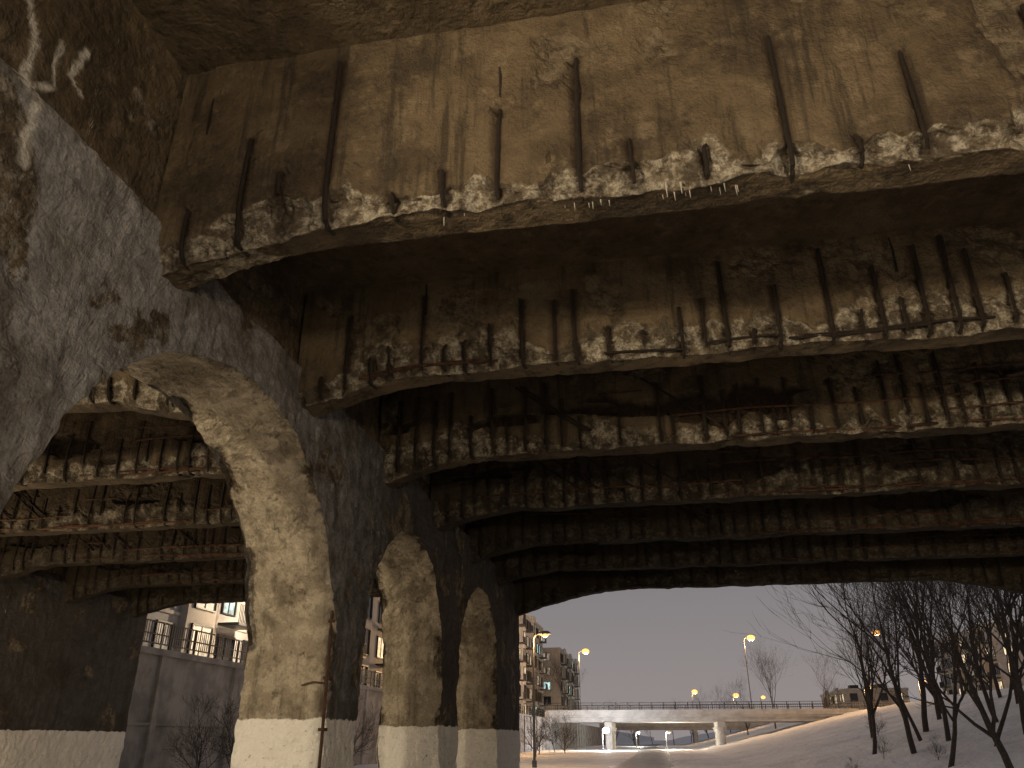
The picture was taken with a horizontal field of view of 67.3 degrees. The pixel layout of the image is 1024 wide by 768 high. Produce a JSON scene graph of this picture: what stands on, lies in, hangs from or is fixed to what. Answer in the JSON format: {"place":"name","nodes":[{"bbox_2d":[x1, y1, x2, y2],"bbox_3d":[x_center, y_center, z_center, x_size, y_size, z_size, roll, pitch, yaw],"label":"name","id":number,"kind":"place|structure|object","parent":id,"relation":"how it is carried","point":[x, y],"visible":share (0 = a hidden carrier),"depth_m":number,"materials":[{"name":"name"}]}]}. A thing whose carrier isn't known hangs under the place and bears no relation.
{"place":"outdoors","nodes":[
{"label":"outdoors","id":0,"kind":"place"},
{"bbox_2d":[608,744,673,767],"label":"path","id":1,"kind":"structure","parent":0,"point":[651,756],"depth_m":65.36,"materials":[{"name":"white snow"}]},
{"bbox_2d":[353,686,1023,767],"bbox_3d":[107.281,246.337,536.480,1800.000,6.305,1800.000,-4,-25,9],"label":"snow ground","id":2,"kind":"structure","parent":0,"point":[838,741],"depth_m":55.15,"materials":[{"name":"white snow"}]},
{"bbox_2d":[158,686,234,767],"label":"bare shrub","id":3,"kind":"object","parent":2,"relation":"on","point":[195,744],"visible":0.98,"depth_m":30.45,"materials":[{"name":"brown plant"}]},
{"bbox_2d":[207,684,240,767],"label":"bare shrub","id":4,"kind":"object","parent":2,"relation":"on","point":[230,732],"visible":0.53,"depth_m":32.62,"materials":[{"name":"brown plant"}]},
{"bbox_2d":[142,597,382,687],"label":"walls","id":5,"kind":"structure","parent":2,"relation":"on","point":[186,615],"depth_m":45.13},
{"bbox_2d":[151,597,382,687],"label":"window frames","id":6,"kind":"structure","parent":5,"relation":"attached to","point":[214,611],"depth_m":46.73,"materials":[{"name":"paint"}]},
{"bbox_2d":[154,597,382,687],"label":"windows","id":7,"kind":"structure","parent":5,"relation":"attached to","point":[210,606],"depth_m":46.40,"materials":[{"name":"yellow glass"}]},
{"bbox_2d":[170,604,382,666],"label":"balconies","id":8,"kind":"structure","parent":5,"relation":"on","point":[238,625],"depth_m":46.52,"materials":[{"name":"paint"}]},
{"bbox_2d":[118,645,599,767],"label":"wall","id":9,"kind":"structure","parent":2,"relation":"on","point":[165,682],"depth_m":33.00,"materials":[{"name":"concrete"}]},
{"bbox_2d":[142,618,545,716],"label":"railing","id":10,"kind":"object","parent":9,"relation":"on","point":[217,646],"visible":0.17,"depth_m":34.80,"materials":[{"name":"metal"}]},
{"bbox_2d":[353,696,377,762],"bbox_3d":[-9.350,20.252,44.966,4.212,5.095,4.688,-20,-31,37],"label":"bare shrub","id":11,"kind":"object","parent":2,"relation":"on","point":[370,729],"visible":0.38,"depth_m":45.15,"materials":[{"name":"brown plant"}]},
{"bbox_2d":[0,0,1023,767],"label":"concrete arch bridge","id":12,"kind":"structure","parent":2,"relation":"on","point":[458,338],"depth_m":9.99,"materials":[{"name":"brown concrete"}]},
{"bbox_2d":[519,614,543,713],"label":"walls","id":13,"kind":"structure","parent":2,"relation":"on","point":[532,619],"depth_m":148.28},
{"bbox_2d":[519,625,542,715],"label":"windows","id":14,"kind":"structure","parent":13,"relation":"attached to","point":[537,676],"depth_m":154.93,"materials":[{"name":"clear glass"}]},
{"bbox_2d":[519,614,543,716],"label":"window frames","id":15,"kind":"structure","parent":13,"relation":"attached to","point":[528,623],"depth_m":151.06,"materials":[{"name":"paint"}]},
{"bbox_2d":[519,618,547,705],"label":"balconies","id":16,"kind":"structure","parent":13,"relation":"on","point":[530,648],"depth_m":142.63,"materials":[{"name":"paint"}]},
{"bbox_2d":[519,704,550,754],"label":"bare shrub","id":17,"kind":"object","parent":2,"relation":"on","point":[538,726],"visible":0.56,"depth_m":88.84,"materials":[{"name":"brown plant"}]},
{"bbox_2d":[519,705,560,753],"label":"bare shrub","id":18,"kind":"object","parent":2,"relation":"on","point":[539,732],"visible":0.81,"depth_m":80.75,"materials":[{"name":"brown plant"}]},
{"bbox_2d":[532,631,550,767],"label":"street lamp","id":19,"kind":"object","parent":2,"relation":"on","point":[544,634],"visible":1,"depth_m":49.62,"materials":[{"name":"grey metal"}]},
{"bbox_2d":[525,633,565,713],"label":"bare tree","id":20,"kind":"object","parent":2,"relation":"on","point":[539,677],"visible":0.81,"depth_m":143.25,"materials":[{"name":"brown plant"}]},
{"bbox_2d":[539,713,564,751],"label":"bare shrub","id":21,"kind":"object","parent":2,"relation":"on","point":[551,730],"visible":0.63,"depth_m":106.38,"materials":[{"name":"brown plant"}]},
{"bbox_2d":[543,647,578,723],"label":"apartment building","id":22,"kind":"structure","parent":2,"relation":"on","point":[555,693],"depth_m":176.21,"materials":[{"name":"brown brick"}]},
{"bbox_2d":[543,653,578,717],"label":"windows","id":23,"kind":"structure","parent":22,"relation":"attached to","point":[548,698],"depth_m":175.24,"materials":[{"name":"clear glass"}]},
{"bbox_2d":[543,653,579,723],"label":"window frames","id":24,"kind":"structure","parent":22,"relation":"attached to","point":[568,686],"depth_m":188.86,"materials":[{"name":"paint"}]},
{"bbox_2d":[561,659,579,709],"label":"balconies","id":25,"kind":"structure","parent":22,"relation":"on","point":[566,664],"depth_m":182.77,"materials":[{"name":"paint"}]},
{"bbox_2d":[543,708,580,752],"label":"bare shrub","id":26,"kind":"object","parent":2,"relation":"on","point":[566,736],"visible":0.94,"depth_m":96.71,"materials":[{"name":"brown plant"}]},
{"bbox_2d":[545,651,583,709],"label":"bare tree","id":27,"kind":"object","parent":2,"relation":"on","point":[559,662],"visible":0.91,"depth_m":170.83,"materials":[{"name":"brown plant"}]},
{"bbox_2d":[602,727,609,750],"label":"street lamp","id":28,"kind":"object","parent":2,"relation":"on","point":[605,730],"visible":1,"depth_m":119.48,"materials":[{"name":"grey"}]},
{"bbox_2d":[661,699,685,744],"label":"bare tree","id":29,"kind":"object","parent":2,"relation":"on","point":[670,709],"visible":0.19,"depth_m":250.42,"materials":[{"name":"brown plant"}]},
{"bbox_2d":[599,723,769,744],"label":"road bridge","id":30,"kind":"structure","parent":2,"relation":"on","point":[693,727],"depth_m":235.25,"materials":[{"name":"concrete"}]},
{"bbox_2d":[691,687,713,737],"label":"bare tree","id":31,"kind":"object","parent":2,"relation":"on","point":[702,705],"visible":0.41,"depth_m":269.82,"materials":[{"name":"brown plant"}]},
{"bbox_2d":[713,680,734,732],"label":"bare tree","id":32,"kind":"object","parent":2,"relation":"on","point":[725,701],"visible":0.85,"depth_m":260.65,"materials":[{"name":"brown plant"}]},
{"bbox_2d":[545,700,909,749],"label":"road bridge","id":33,"kind":"structure","parent":2,"relation":"on","point":[719,718],"depth_m":129.11,"materials":[{"name":"concrete"}]},
{"bbox_2d":[579,649,588,709],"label":"street lamp","id":34,"kind":"object","parent":33,"relation":"on","point":[585,651],"visible":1,"depth_m":134.89,"materials":[{"name":"grey metal"}]},
{"bbox_2d":[743,635,754,708],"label":"street lamp","id":35,"kind":"object","parent":33,"relation":"on","point":[750,637],"visible":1,"depth_m":130.86,"materials":[{"name":"grey metal"}]},
{"bbox_2d":[725,671,754,734],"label":"bare tree","id":36,"kind":"object","parent":2,"relation":"on","point":[739,686],"visible":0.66,"depth_m":152.98,"materials":[{"name":"brown plant"}]},
{"bbox_2d":[740,641,794,728],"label":"bare tree","id":37,"kind":"object","parent":2,"relation":"on","point":[767,679],"visible":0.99,"depth_m":148.25,"materials":[{"name":"brown plant"}]},
{"bbox_2d":[727,582,921,740],"bbox_3d":[19.629,15.281,49.468,11.800,14.752,7.012,-8,-26,17],"label":"bare tree","id":38,"kind":"object","parent":2,"relation":"on","point":[917,733],"visible":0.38,"depth_m":47.25,"materials":[{"name":"brown plant"}]},
{"bbox_2d":[804,651,847,708],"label":"bare tree","id":39,"kind":"object","parent":2,"relation":"on","point":[827,692],"visible":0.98,"depth_m":132.00,"materials":[{"name":"brown plant"}]},
{"bbox_2d":[818,626,886,706],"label":"bare tree","id":40,"kind":"object","parent":2,"relation":"on","point":[859,664],"visible":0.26,"depth_m":125.04,"materials":[{"name":"brown plant"}]},
{"bbox_2d":[846,757,858,767],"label":"bare shrub","id":41,"kind":"object","parent":2,"relation":"on","point":[850,758],"visible":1,"depth_m":38.27,"materials":[{"name":"brown plant"}]},
{"bbox_2d":[773,580,953,753],"bbox_3d":[18.118,11.514,42.526,13.346,16.786,10.366,6,-25,-13],"label":"bare tree","id":42,"kind":"object","parent":2,"relation":"on","point":[901,707],"visible":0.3,"depth_m":41.45,"materials":[{"name":"brown plant"}]},
{"bbox_2d":[820,688,909,709],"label":"building","id":43,"kind":"structure","parent":2,"relation":"on","point":[858,691],"depth_m":179.48,"materials":[{"name":"brown brick"}]},
{"bbox_2d":[823,693,902,709],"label":"windows","id":44,"kind":"structure","parent":43,"relation":"attached to","point":[883,697],"depth_m":179.55,"materials":[{"name":"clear glass"}]},
{"bbox_2d":[822,693,903,708],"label":"window frames","id":45,"kind":"structure","parent":43,"relation":"attached to","point":[842,699],"depth_m":183.41,"materials":[{"name":"paint"}]},
{"bbox_2d":[848,684,885,687],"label":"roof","id":46,"kind":"structure","parent":43,"relation":"on","point":[855,686],"depth_m":191.57,"materials":[{"name":"paint"}]},
{"bbox_2d":[778,582,952,737],"bbox_3d":[21.793,14.780,51.339,10.046,16.928,11.215,11,-27,-23],"label":"bare tree","id":47,"kind":"object","parent":2,"relation":"on","point":[866,696],"visible":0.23,"depth_m":50.11,"materials":[{"name":"brown plant"}]},
{"bbox_2d":[816,582,915,754],"bbox_3d":[21.205,15.941,46.411,6.615,12.400,5.420,0,-25,-1],"label":"bare tree","id":48,"kind":"object","parent":2,"relation":"on","point":[871,707],"visible":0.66,"depth_m":45.17,"materials":[{"name":"brown plant"}]},
{"bbox_2d":[864,710,886,735],"bbox_3d":[24.473,22.867,51.773,1.620,1.960,1.803,-15,-29,30],"label":"bare shrub","id":49,"kind":"object","parent":2,"relation":"on","point":[880,727],"visible":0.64,"depth_m":51.69,"materials":[{"name":"brown plant"}]},
{"bbox_2d":[872,731,892,757],"bbox_3d":[19.196,18.791,39.892,0.758,1.552,1.246,17,-30,-32],"label":"bare shrub","id":50,"kind":"object","parent":2,"relation":"on","point":[878,746],"visible":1,"depth_m":39.94,"materials":[{"name":"brown plant"}]},
{"bbox_2d":[829,583,961,698],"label":"bare tree","id":51,"kind":"object","parent":2,"relation":"on","point":[928,684],"visible":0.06,"depth_m":66.41,"materials":[{"name":"brown plant"}]},
{"bbox_2d":[840,581,961,719],"bbox_3d":[27.407,13.554,52.801,11.230,18.185,14.458,-1,-25,1],"label":"bare tree","id":52,"kind":"object","parent":2,"relation":"on","point":[937,707],"visible":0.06,"depth_m":52.81,"materials":[{"name":"brown plant"}]},
{"bbox_2d":[879,581,928,731],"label":"bare tree","id":53,"kind":"object","parent":2,"relation":"on","point":[925,726],"visible":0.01,"depth_m":46.10,"materials":[{"name":"brown plant"}]},
{"bbox_2d":[874,580,941,713],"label":"bare tree","id":54,"kind":"object","parent":2,"relation":"on","point":[926,649],"depth_m":58.16,"materials":[{"name":"brown plant"}]},
{"bbox_2d":[908,622,920,691],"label":"street lamp","id":55,"kind":"object","parent":2,"relation":"on","point":[915,664],"visible":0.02,"depth_m":70.27,"materials":[{"name":"black metal"}]},
{"bbox_2d":[817,580,1013,767],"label":"bare tree","id":56,"kind":"object","parent":2,"relation":"on","point":[989,725],"visible":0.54,"depth_m":32.31,"materials":[{"name":"brown plant"}]},
{"bbox_2d":[849,581,994,740],"bbox_3d":[23.175,11.620,45.506,10.567,18.087,9.087,20,-32,-37],"label":"bare tree","id":57,"kind":"object","parent":2,"relation":"on","point":[946,724],"visible":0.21,"depth_m":43.06,"materials":[{"name":"brown plant"}]},
{"bbox_2d":[923,735,949,759],"bbox_3d":[19.941,17.122,36.237,1.134,1.372,1.262,11,-27,-22],"label":"bare shrub","id":58,"kind":"object","parent":2,"relation":"on","point":[937,750],"visible":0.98,"depth_m":36.16,"materials":[{"name":"brown plant"}]},
{"bbox_2d":[905,581,971,694],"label":"bare tree","id":59,"kind":"object","parent":2,"relation":"on","point":[961,685],"visible":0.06,"depth_m":78.63,"materials":[{"name":"brown plant"}]},
{"bbox_2d":[859,580,1023,703],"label":"bare tree","id":60,"kind":"object","parent":2,"relation":"on","point":[1006,646],"visible":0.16,"depth_m":33.60,"materials":[{"name":"brown plant"}]},
{"bbox_2d":[908,581,1007,721],"bbox_3d":[24.623,11.691,42.384,7.190,13.479,5.891,-1,-25,2],"label":"bare tree","id":61,"kind":"object","parent":2,"relation":"on","point":[985,694],"visible":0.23,"depth_m":41.71,"materials":[{"name":"brown plant"}]},
{"bbox_2d":[895,584,1023,767],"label":"bare tree","id":62,"kind":"object","parent":2,"relation":"on","point":[953,741],"visible":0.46,"depth_m":35.52,"materials":[{"name":"brown plant"}]},
{"bbox_2d":[919,583,1018,697],"bbox_3d":[36.155,13.962,59.301,11.447,19.594,9.844,22,-33,-40],"label":"bare tree","id":63,"kind":"object","parent":2,"relation":"on","point":[998,691],"visible":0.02,"depth_m":58.24,"materials":[{"name":"brown plant"}]},
{"bbox_2d":[934,621,1023,694],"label":"walls","id":64,"kind":"structure","parent":2,"relation":"on","point":[1001,658],"depth_m":145.09,"materials":[{"name":"brown brick"}]},
{"bbox_2d":[936,636,1000,689],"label":"balconies","id":65,"kind":"structure","parent":64,"relation":"on","point":[941,684],"depth_m":153.77,"materials":[{"name":"paint"}]},
{"bbox_2d":[936,627,1021,694],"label":"window frames","id":66,"kind":"structure","parent":64,"relation":"attached to","point":[970,669],"depth_m":157.48,"materials":[{"name":"paint"}]},
{"bbox_2d":[935,631,1023,694],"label":"windows","id":67,"kind":"structure","parent":64,"relation":"attached to","point":[947,680],"depth_m":155.92,"materials":[{"name":"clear glass"}]},
{"bbox_2d":[952,582,1023,734],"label":"bare tree","id":68,"kind":"object","parent":2,"relation":"on","point":[1021,704],"visible":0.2,"depth_m":36.24,"materials":[{"name":"brown plant"}]},
{"bbox_2d":[959,583,1023,703],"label":"bare tree","id":69,"kind":"object","parent":2,"relation":"on","point":[1016,695],"visible":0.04,"depth_m":48.24,"materials":[{"name":"brown plant"}]},
{"bbox_2d":[965,584,1023,668],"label":"bare tree","id":70,"kind":"object","parent":2,"relation":"on","point":[1004,618],"visible":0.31,"depth_m":33.12,"materials":[{"name":"brown plant"}]},
{"bbox_2d":[972,588,1023,745],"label":"bare tree","id":71,"kind":"object","parent":2,"relation":"on","point":[1005,712],"visible":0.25,"depth_m":35.84,"materials":[{"name":"brown plant"}]},
{"bbox_2d":[988,588,1023,648],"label":"bare tree","id":72,"kind":"object","parent":2,"relation":"on","point":[1015,625],"depth_m":36.49,"materials":[{"name":"brown plant"}]},
{"bbox_2d":[993,590,1023,653],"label":"bare tree","id":73,"kind":"object","parent":2,"relation":"on","point":[1021,646],"visible":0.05,"depth_m":40.80,"materials":[{"name":"brown plant"}]},
{"bbox_2d":[527,581,1022,739],"label":"sky","id":74,"kind":"structure","parent":0,"point":[643,645],"materials":[{"name":"grey"}]}
]}

